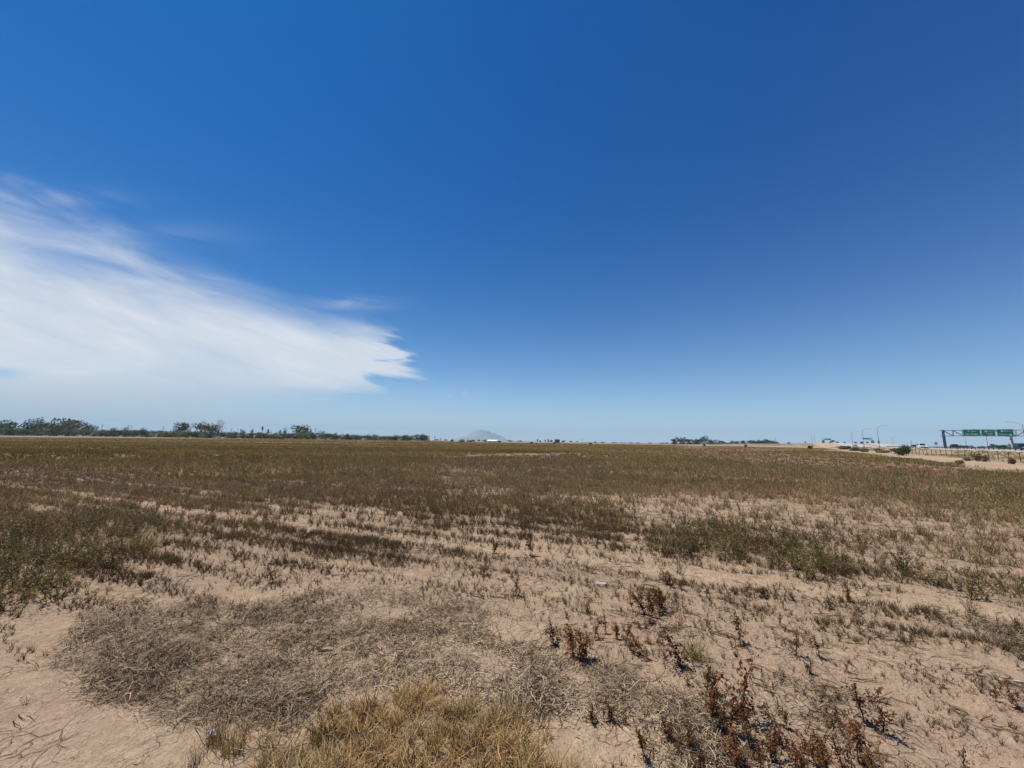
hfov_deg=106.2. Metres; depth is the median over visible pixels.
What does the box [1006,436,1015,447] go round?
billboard
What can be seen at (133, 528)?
leafy weed
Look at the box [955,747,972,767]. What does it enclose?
dead stalk
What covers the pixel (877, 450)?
shrub
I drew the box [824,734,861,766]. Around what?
dead stalk
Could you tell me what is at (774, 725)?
dead stalk
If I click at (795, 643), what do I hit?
dead stalk
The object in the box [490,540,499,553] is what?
dead stalk
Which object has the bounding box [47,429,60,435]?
hedge shrub
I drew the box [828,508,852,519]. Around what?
leafy weed
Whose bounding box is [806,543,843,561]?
leafy weed
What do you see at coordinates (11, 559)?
leafy weed
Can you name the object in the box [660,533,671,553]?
leafy weed
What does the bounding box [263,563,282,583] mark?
dead stalk
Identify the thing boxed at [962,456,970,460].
shrub
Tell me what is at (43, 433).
hedge shrub
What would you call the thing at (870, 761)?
dead stalk
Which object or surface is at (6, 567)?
leafy weed
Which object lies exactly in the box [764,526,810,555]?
leafy weed
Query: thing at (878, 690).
dead stalk
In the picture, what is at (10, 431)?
hedge shrub
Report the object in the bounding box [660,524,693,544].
leafy weed
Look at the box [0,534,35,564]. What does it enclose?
leafy weed
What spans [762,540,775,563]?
leafy weed
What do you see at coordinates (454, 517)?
leafy weed
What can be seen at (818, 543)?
leafy weed
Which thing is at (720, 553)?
leafy weed
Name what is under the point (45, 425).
tree
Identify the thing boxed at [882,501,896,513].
leafy weed
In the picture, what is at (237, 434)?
hedge shrub
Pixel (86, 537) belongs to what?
leafy weed
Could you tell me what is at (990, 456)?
verge grass
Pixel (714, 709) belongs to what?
dead stalk
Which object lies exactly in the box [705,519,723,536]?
leafy weed
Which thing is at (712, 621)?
fallen stems
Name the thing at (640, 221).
sky
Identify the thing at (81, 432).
hedge shrub
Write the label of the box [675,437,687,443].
tree
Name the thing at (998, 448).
guard rail
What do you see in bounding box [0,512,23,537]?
leafy weed
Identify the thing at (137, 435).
hedge shrub
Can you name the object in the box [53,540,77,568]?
leafy weed
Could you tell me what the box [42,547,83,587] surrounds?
leafy weed
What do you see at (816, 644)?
dead stalk
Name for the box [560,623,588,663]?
dead stalk
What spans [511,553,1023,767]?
rust brown herbs
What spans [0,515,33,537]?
leafy weed
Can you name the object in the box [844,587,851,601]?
dead stalk
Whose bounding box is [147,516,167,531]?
leafy weed
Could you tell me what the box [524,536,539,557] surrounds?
dead stalk
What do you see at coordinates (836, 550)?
leafy weed
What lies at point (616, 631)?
dead stalk
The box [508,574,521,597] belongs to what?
dead stalk
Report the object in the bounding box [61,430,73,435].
hedge shrub
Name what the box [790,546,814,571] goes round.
leafy weed
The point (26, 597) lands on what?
leafy weed
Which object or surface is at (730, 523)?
leafy weed
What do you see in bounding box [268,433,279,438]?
hedge shrub
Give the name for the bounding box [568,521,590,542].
leafy weed
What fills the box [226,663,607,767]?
golden dry grass
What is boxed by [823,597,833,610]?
dead stalk
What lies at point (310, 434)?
hedge shrub
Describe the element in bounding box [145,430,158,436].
hedge shrub
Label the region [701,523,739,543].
leafy weed
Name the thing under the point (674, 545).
leafy weed
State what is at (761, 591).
dead stalk
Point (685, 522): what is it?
leafy weed
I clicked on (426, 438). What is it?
hedge shrub
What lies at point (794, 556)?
leafy weed
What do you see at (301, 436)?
hedge shrub
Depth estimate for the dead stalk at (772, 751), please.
1.95 m
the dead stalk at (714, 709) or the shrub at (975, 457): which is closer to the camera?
the dead stalk at (714, 709)
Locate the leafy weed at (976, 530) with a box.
[962,524,989,537]
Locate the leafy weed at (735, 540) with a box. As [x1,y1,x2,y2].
[712,525,757,558]
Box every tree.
[0,419,20,431]
[18,417,43,435]
[36,422,56,429]
[46,418,89,430]
[80,423,98,430]
[170,422,189,431]
[190,421,216,435]
[214,420,224,432]
[290,424,311,436]
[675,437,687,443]
[685,438,694,443]
[699,435,711,443]
[758,439,770,443]
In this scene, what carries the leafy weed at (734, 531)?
on the ground at (70, 733)
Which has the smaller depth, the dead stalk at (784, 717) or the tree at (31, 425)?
the dead stalk at (784, 717)
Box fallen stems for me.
[0,481,1023,767]
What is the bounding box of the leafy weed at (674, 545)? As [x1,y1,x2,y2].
[646,524,693,549]
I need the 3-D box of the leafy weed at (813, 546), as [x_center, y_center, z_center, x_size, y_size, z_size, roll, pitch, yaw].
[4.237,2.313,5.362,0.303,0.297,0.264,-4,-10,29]
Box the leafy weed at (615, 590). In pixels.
[611,582,617,595]
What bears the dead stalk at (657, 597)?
on the ground at (70, 733)
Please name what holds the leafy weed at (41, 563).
on the ground at (70, 733)
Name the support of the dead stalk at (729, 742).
on the ground at (70, 733)
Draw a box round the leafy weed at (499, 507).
[495,502,501,514]
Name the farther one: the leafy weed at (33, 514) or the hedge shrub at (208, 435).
the hedge shrub at (208, 435)
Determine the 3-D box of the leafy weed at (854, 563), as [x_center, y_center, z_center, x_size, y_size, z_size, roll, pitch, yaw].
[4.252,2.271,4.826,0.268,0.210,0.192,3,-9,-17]
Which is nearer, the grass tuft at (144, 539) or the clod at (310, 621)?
the clod at (310, 621)
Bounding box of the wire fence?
[836,446,1020,461]
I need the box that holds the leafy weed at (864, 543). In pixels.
[849,529,885,548]
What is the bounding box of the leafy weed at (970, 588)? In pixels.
[906,551,1018,600]
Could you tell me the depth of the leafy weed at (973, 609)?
3.77 m
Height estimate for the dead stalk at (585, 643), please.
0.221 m
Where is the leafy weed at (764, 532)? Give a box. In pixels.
[757,520,788,545]
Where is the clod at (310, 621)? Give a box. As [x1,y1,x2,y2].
[304,619,318,623]
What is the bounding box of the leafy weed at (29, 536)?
[0,521,41,553]
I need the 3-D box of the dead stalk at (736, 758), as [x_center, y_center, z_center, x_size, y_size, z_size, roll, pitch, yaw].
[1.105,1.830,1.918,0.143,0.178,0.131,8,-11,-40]
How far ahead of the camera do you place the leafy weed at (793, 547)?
5.39 m
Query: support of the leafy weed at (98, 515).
on the ground at (70, 733)
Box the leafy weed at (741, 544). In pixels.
[730,533,742,554]
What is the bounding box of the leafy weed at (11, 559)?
[0,543,36,577]
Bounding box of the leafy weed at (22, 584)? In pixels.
[10,576,41,595]
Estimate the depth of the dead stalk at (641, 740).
1.98 m
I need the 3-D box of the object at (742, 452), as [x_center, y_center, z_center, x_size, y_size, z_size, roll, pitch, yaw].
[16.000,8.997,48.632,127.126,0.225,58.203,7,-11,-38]
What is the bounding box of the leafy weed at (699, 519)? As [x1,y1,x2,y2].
[685,512,721,534]
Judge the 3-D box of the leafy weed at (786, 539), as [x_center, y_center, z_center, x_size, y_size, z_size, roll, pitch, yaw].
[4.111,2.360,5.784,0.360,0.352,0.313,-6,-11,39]
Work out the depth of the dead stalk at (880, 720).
2.17 m
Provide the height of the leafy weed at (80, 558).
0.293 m
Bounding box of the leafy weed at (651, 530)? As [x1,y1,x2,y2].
[635,521,667,542]
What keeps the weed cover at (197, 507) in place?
on the ground at (70, 733)
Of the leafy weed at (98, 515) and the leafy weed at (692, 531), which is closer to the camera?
the leafy weed at (692, 531)
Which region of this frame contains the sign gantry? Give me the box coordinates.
[939,429,1022,446]
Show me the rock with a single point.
(602, 584)
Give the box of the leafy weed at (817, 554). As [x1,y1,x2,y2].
[803,545,828,566]
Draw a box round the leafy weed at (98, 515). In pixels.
[82,502,118,526]
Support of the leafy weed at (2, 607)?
on the ground at (70, 733)
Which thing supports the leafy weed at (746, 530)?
on the ground at (70, 733)
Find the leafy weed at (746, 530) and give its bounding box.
[731,518,767,543]
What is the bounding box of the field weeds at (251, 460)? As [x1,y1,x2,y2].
[0,452,1023,510]
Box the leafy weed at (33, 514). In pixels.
[20,505,44,520]
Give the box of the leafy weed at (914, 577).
[902,563,924,579]
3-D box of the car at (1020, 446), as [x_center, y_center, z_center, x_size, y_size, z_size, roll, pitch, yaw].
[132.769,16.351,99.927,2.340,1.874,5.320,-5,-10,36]
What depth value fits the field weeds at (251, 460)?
19.18 m
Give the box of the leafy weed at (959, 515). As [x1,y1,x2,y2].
[944,509,960,520]
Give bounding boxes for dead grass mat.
[24,579,1023,767]
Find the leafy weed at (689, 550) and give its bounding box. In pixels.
[669,527,693,555]
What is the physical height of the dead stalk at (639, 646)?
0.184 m
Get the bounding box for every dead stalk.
[229,546,243,561]
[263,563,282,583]
[479,558,488,575]
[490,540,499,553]
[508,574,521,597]
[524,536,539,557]
[541,620,559,651]
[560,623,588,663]
[568,630,596,670]
[585,703,597,725]
[590,620,600,638]
[598,695,622,726]
[601,615,608,635]
[613,624,623,639]
[617,622,631,646]
[625,637,636,650]
[626,702,658,765]
[627,597,640,611]
[627,629,650,657]
[628,590,661,618]
[649,587,670,616]
[656,590,670,609]
[657,626,704,674]
[658,716,678,747]
[659,569,673,587]
[680,717,698,761]
[690,747,709,767]
[692,680,754,740]
[696,661,723,696]
[702,686,724,717]
[712,728,742,762]
[716,648,766,735]
[724,725,747,765]
[729,608,762,651]
[739,716,755,755]
[744,741,770,767]
[754,727,781,767]
[755,700,805,755]
[758,586,765,597]
[773,612,786,627]
[777,706,795,734]
[778,726,808,767]
[779,632,807,657]
[782,745,806,767]
[795,730,835,767]
[803,659,817,675]
[804,728,827,759]
[809,635,830,661]
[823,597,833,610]
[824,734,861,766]
[833,709,882,767]
[841,683,888,732]
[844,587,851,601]
[860,748,878,767]
[861,706,900,741]
[863,684,883,701]
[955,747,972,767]
[989,690,1000,702]
[996,678,1022,712]
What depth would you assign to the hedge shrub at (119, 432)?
384.19 m
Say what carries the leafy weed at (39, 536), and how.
on the ground at (70, 733)
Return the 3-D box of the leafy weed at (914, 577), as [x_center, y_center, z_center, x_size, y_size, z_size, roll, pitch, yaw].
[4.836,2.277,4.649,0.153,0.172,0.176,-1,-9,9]
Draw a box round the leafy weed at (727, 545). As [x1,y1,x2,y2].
[706,522,733,550]
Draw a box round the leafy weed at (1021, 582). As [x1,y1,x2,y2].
[992,559,1023,591]
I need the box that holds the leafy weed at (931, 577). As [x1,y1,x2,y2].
[904,556,950,586]
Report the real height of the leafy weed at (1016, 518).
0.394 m
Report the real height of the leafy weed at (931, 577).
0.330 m
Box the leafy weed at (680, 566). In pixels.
[668,555,694,574]
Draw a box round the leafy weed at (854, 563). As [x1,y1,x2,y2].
[838,554,863,572]
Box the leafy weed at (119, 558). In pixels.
[63,530,150,567]
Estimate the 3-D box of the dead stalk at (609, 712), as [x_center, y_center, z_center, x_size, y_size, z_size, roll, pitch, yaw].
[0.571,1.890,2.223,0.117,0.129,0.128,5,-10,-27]
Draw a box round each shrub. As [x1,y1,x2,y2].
[3,428,15,435]
[16,428,29,435]
[23,428,36,435]
[32,428,49,435]
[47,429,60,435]
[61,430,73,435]
[78,429,90,435]
[103,430,117,436]
[110,430,123,436]
[122,429,133,435]
[131,430,140,436]
[136,429,148,436]
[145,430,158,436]
[178,431,187,437]
[203,432,214,437]
[229,431,243,437]
[247,433,260,438]
[255,432,263,438]
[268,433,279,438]
[284,433,295,438]
[297,432,309,438]
[308,432,315,438]
[337,434,347,439]
[415,435,423,440]
[421,435,429,440]
[838,446,850,448]
[849,447,859,450]
[859,448,868,451]
[874,448,889,452]
[889,445,910,455]
[954,460,964,463]
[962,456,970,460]
[969,453,982,460]
[982,455,990,461]
[1007,457,1015,463]
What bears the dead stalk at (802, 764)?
on the ground at (70, 733)
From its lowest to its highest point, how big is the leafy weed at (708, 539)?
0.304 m
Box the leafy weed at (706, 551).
[693,532,728,555]
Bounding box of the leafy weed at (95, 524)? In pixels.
[72,507,115,532]
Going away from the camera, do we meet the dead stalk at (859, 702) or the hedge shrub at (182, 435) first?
the dead stalk at (859, 702)
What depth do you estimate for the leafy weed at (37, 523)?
6.29 m
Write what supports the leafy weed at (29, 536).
on the ground at (70, 733)
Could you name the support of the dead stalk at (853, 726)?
on the ground at (70, 733)
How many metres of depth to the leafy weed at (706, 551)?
5.55 m
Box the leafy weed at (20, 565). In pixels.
[0,544,46,590]
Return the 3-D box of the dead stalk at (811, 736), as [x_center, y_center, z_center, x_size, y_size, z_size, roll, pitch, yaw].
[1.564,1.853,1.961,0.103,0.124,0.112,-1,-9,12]
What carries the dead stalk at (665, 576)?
on the ground at (70, 733)
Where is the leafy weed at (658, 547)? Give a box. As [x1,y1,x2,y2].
[643,532,668,551]
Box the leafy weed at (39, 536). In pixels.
[33,523,50,545]
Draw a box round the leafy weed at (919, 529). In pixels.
[911,522,925,534]
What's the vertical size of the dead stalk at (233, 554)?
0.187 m
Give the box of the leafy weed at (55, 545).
[44,523,87,548]
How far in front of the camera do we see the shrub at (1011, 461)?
37.35 m
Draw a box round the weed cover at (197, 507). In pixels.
[0,475,997,611]
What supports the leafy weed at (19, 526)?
on the ground at (70, 733)
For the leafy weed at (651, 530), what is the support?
on the ground at (70, 733)
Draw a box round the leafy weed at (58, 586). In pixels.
[0,553,78,604]
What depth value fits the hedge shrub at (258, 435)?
386.25 m
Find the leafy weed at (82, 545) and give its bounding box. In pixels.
[57,527,96,553]
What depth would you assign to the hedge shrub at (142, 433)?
385.09 m
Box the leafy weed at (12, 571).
[0,553,34,583]
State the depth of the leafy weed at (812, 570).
4.58 m
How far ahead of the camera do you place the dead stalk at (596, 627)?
3.20 m
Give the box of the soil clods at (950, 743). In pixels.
[0,495,1023,767]
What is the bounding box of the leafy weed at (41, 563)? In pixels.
[1,536,75,579]
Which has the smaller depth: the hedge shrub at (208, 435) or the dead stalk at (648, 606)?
the dead stalk at (648, 606)
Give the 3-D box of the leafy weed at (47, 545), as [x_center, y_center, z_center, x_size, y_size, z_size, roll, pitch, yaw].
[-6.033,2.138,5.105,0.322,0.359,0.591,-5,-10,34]
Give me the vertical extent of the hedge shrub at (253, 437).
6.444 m
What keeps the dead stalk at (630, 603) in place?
on the ground at (70, 733)
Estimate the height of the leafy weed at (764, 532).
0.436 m
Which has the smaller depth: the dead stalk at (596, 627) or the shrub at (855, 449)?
the dead stalk at (596, 627)
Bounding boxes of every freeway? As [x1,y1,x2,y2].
[834,443,1023,451]
[862,443,1013,449]
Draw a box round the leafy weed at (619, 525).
[609,515,629,528]
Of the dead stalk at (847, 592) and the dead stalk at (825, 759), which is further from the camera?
the dead stalk at (847, 592)
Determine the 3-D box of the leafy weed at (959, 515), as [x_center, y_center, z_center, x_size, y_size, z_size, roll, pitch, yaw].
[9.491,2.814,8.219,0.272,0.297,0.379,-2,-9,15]
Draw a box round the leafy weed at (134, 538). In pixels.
[119,528,144,545]
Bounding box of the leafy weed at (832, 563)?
[806,540,869,579]
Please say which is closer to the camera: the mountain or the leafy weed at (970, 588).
the leafy weed at (970, 588)
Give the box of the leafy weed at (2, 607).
[0,570,34,612]
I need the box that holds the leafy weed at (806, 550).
[787,540,814,557]
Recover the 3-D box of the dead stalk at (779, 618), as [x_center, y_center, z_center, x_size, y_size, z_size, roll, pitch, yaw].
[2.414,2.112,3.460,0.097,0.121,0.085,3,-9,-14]
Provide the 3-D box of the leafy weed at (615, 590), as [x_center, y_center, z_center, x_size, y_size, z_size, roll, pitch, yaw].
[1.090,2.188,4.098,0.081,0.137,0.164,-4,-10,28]
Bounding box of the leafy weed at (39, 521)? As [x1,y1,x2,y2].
[24,511,53,530]
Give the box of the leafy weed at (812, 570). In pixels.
[782,543,820,579]
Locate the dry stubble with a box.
[0,455,1023,767]
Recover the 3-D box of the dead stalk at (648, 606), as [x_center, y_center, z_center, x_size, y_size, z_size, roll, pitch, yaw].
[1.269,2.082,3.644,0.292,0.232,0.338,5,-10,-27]
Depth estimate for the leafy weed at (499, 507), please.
8.36 m
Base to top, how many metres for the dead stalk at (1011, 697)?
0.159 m
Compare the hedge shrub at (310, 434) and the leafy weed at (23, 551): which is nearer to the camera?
the leafy weed at (23, 551)
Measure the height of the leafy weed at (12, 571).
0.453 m
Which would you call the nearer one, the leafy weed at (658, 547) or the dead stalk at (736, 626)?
the dead stalk at (736, 626)
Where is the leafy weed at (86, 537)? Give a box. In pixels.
[67,519,103,546]
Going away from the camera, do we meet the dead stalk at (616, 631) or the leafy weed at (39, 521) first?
the dead stalk at (616, 631)
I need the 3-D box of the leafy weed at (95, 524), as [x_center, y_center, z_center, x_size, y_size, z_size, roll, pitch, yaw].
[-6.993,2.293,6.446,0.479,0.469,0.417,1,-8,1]
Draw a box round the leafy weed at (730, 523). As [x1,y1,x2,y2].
[715,512,745,535]
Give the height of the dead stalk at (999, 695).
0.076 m
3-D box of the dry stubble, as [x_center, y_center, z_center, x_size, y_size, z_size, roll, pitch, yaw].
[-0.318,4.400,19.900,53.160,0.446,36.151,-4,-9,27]
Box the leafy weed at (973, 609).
[954,590,978,614]
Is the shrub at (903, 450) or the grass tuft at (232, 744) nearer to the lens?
the grass tuft at (232, 744)
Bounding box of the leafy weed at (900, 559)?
[874,530,929,572]
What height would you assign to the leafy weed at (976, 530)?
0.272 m
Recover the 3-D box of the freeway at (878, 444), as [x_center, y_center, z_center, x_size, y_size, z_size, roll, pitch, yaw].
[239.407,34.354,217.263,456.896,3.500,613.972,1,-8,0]
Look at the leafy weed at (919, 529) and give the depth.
7.00 m
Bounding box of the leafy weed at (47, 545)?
[25,530,92,559]
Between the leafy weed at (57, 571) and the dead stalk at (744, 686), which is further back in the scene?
the leafy weed at (57, 571)
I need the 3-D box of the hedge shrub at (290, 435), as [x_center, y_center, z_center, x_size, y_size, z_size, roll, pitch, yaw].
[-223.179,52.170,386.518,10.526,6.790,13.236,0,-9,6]
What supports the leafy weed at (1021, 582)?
on the ground at (70, 733)
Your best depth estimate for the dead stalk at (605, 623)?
3.35 m
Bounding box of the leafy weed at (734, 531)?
[727,523,752,545]
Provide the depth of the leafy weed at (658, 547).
5.75 m
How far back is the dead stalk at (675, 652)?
2.76 m
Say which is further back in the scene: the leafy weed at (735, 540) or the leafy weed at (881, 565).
the leafy weed at (735, 540)
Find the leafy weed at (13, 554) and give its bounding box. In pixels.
[0,543,57,570]
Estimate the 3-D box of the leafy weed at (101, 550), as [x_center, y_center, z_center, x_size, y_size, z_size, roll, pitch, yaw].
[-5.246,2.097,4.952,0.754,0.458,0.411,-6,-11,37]
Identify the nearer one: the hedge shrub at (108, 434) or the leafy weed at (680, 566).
the leafy weed at (680, 566)
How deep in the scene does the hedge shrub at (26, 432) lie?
388.14 m
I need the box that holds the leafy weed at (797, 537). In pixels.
[777,526,832,549]
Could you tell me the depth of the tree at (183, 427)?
402.96 m
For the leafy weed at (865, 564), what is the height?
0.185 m
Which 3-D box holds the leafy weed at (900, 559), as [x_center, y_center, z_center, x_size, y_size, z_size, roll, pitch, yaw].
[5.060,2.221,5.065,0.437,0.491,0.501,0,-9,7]
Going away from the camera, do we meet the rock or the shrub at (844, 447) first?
the rock
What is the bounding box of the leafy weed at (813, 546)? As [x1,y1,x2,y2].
[805,541,824,558]
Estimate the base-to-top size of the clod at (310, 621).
0.033 m
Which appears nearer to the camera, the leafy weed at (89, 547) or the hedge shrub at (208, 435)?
the leafy weed at (89, 547)
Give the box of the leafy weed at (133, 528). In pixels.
[114,507,159,534]
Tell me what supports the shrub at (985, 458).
on the ground at (70, 733)
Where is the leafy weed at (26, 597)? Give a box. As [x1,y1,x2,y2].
[11,573,49,603]
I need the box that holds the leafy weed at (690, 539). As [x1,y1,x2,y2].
[676,522,708,549]
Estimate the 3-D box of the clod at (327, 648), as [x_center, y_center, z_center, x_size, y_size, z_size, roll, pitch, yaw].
[-1.423,2.039,2.966,0.096,0.024,0.043,2,-9,-6]
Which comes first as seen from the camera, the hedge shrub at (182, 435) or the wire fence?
the wire fence
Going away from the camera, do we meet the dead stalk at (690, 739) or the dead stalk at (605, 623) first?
the dead stalk at (690, 739)
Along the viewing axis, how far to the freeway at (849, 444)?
151.29 m
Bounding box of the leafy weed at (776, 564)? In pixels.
[752,538,807,570]
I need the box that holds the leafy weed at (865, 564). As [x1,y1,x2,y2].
[854,559,871,573]
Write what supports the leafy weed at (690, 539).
on the ground at (70, 733)
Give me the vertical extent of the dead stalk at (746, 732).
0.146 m
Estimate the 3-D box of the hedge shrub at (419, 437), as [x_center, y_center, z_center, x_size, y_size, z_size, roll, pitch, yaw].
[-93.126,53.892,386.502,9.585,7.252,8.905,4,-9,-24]
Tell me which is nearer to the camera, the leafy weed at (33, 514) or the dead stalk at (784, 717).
the dead stalk at (784, 717)
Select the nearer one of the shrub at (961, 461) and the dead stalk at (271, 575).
the dead stalk at (271, 575)
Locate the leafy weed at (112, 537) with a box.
[98,528,125,545]
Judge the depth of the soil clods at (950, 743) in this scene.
3.99 m
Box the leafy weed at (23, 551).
[15,536,49,560]
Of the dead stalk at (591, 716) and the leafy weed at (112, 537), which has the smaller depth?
the dead stalk at (591, 716)
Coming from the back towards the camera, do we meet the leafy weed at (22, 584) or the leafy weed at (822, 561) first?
the leafy weed at (822, 561)
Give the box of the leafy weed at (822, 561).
[809,549,839,571]
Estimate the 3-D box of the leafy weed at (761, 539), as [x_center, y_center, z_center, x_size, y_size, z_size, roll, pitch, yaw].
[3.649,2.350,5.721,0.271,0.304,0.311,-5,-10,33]
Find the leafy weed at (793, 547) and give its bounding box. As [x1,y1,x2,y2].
[770,537,805,558]
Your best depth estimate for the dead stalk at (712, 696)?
2.29 m
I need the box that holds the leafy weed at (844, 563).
[821,548,857,570]
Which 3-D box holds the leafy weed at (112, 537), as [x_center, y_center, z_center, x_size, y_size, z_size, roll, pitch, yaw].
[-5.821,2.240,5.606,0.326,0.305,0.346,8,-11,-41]
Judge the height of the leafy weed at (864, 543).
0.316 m
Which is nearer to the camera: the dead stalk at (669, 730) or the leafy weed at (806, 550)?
the dead stalk at (669, 730)
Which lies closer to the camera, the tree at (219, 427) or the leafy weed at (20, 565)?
the leafy weed at (20, 565)
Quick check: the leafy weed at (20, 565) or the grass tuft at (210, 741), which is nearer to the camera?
the grass tuft at (210, 741)
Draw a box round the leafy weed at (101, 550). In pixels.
[81,526,125,562]
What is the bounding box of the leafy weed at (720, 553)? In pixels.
[711,535,743,559]
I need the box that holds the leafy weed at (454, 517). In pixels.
[445,504,458,519]
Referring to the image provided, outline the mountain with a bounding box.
[448,430,511,440]
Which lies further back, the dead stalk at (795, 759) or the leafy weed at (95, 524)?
the leafy weed at (95, 524)
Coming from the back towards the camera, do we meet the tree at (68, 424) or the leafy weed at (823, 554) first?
the tree at (68, 424)
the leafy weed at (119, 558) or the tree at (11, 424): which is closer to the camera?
the leafy weed at (119, 558)
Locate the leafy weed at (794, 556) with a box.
[775,538,815,570]
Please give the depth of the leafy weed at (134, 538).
5.57 m
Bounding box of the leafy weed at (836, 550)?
[820,536,846,563]
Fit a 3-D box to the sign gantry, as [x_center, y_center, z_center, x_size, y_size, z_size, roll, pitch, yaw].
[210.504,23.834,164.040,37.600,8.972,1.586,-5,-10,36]
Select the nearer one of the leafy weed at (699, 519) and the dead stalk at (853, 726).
the dead stalk at (853, 726)
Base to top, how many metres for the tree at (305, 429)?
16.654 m
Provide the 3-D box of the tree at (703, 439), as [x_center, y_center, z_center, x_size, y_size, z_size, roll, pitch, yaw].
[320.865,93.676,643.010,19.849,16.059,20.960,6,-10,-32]
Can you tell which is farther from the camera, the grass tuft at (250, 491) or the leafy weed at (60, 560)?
the grass tuft at (250, 491)
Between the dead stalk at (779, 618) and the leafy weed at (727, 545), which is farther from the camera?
the leafy weed at (727, 545)
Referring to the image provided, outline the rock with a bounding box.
[595,582,606,586]
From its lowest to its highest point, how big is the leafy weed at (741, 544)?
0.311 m
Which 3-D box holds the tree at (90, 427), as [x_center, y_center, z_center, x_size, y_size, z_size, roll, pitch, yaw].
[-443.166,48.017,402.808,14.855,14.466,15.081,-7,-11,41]
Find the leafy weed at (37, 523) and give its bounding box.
[18,513,57,534]
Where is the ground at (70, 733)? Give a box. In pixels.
[0,435,1023,767]
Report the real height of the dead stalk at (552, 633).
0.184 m
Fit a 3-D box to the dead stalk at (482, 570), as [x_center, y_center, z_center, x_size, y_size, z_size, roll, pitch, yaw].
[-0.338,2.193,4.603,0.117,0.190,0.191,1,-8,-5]
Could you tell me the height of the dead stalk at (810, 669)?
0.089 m
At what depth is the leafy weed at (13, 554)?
4.63 m
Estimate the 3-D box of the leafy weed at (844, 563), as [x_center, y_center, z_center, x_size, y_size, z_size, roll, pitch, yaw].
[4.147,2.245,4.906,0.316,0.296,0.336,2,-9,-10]
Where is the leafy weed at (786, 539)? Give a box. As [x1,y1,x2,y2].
[776,531,796,550]
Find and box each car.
[916,443,928,448]
[1013,443,1023,450]
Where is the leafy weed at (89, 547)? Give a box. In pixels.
[71,536,97,555]
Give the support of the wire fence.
on the ground at (70, 733)
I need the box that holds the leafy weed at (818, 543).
[798,524,833,552]
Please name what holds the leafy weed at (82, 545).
on the ground at (70, 733)
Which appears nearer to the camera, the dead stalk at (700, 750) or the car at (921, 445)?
the dead stalk at (700, 750)
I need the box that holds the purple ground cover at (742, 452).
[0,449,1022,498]
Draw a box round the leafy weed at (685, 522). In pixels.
[667,511,698,535]
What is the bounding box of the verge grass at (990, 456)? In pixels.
[831,447,1023,462]
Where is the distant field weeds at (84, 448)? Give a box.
[0,437,1023,476]
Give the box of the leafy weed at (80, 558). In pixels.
[75,540,95,562]
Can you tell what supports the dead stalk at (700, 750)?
on the ground at (70, 733)
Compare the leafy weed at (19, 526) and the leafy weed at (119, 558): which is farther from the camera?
the leafy weed at (19, 526)
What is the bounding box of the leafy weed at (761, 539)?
[749,531,765,552]
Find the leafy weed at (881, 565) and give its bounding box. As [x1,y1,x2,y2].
[872,554,893,571]
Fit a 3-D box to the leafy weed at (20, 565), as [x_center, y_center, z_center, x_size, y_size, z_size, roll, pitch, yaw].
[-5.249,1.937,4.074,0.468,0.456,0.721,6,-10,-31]
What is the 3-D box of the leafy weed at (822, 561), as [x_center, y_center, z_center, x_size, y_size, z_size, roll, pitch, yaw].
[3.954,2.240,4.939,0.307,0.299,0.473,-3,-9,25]
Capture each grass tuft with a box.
[120,527,173,547]
[183,707,238,751]
[185,704,262,767]
[185,739,208,767]
[237,486,263,495]
[666,622,747,667]
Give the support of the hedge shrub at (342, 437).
on the ground at (70, 733)
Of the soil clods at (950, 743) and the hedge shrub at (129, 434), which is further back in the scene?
the hedge shrub at (129, 434)
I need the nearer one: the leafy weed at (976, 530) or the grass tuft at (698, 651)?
the grass tuft at (698, 651)
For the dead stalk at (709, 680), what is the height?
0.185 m
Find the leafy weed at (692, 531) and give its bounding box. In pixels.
[680,523,702,540]
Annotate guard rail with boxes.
[887,446,1022,449]
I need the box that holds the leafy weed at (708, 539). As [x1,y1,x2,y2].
[691,526,712,544]
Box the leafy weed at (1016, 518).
[1008,506,1023,524]
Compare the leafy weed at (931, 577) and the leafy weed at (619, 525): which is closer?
the leafy weed at (931, 577)
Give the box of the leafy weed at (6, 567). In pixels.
[0,545,29,584]
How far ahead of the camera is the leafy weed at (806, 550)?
5.39 m
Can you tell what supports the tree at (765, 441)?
on the ground at (70, 733)
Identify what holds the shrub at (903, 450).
on the ground at (70, 733)
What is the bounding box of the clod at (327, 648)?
[321,647,333,650]
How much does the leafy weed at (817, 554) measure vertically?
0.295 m
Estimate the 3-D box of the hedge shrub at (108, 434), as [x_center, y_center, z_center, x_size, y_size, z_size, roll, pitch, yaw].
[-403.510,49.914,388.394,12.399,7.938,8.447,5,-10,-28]
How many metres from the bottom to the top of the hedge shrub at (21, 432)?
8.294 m
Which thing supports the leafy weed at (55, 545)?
on the ground at (70, 733)
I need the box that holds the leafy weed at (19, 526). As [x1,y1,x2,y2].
[7,513,32,538]
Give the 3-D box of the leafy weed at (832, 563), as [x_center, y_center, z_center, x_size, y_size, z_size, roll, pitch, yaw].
[3.983,2.190,4.692,0.394,0.383,0.606,7,-10,-35]
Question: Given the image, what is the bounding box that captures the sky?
[0,0,1023,446]
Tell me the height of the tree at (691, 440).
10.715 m

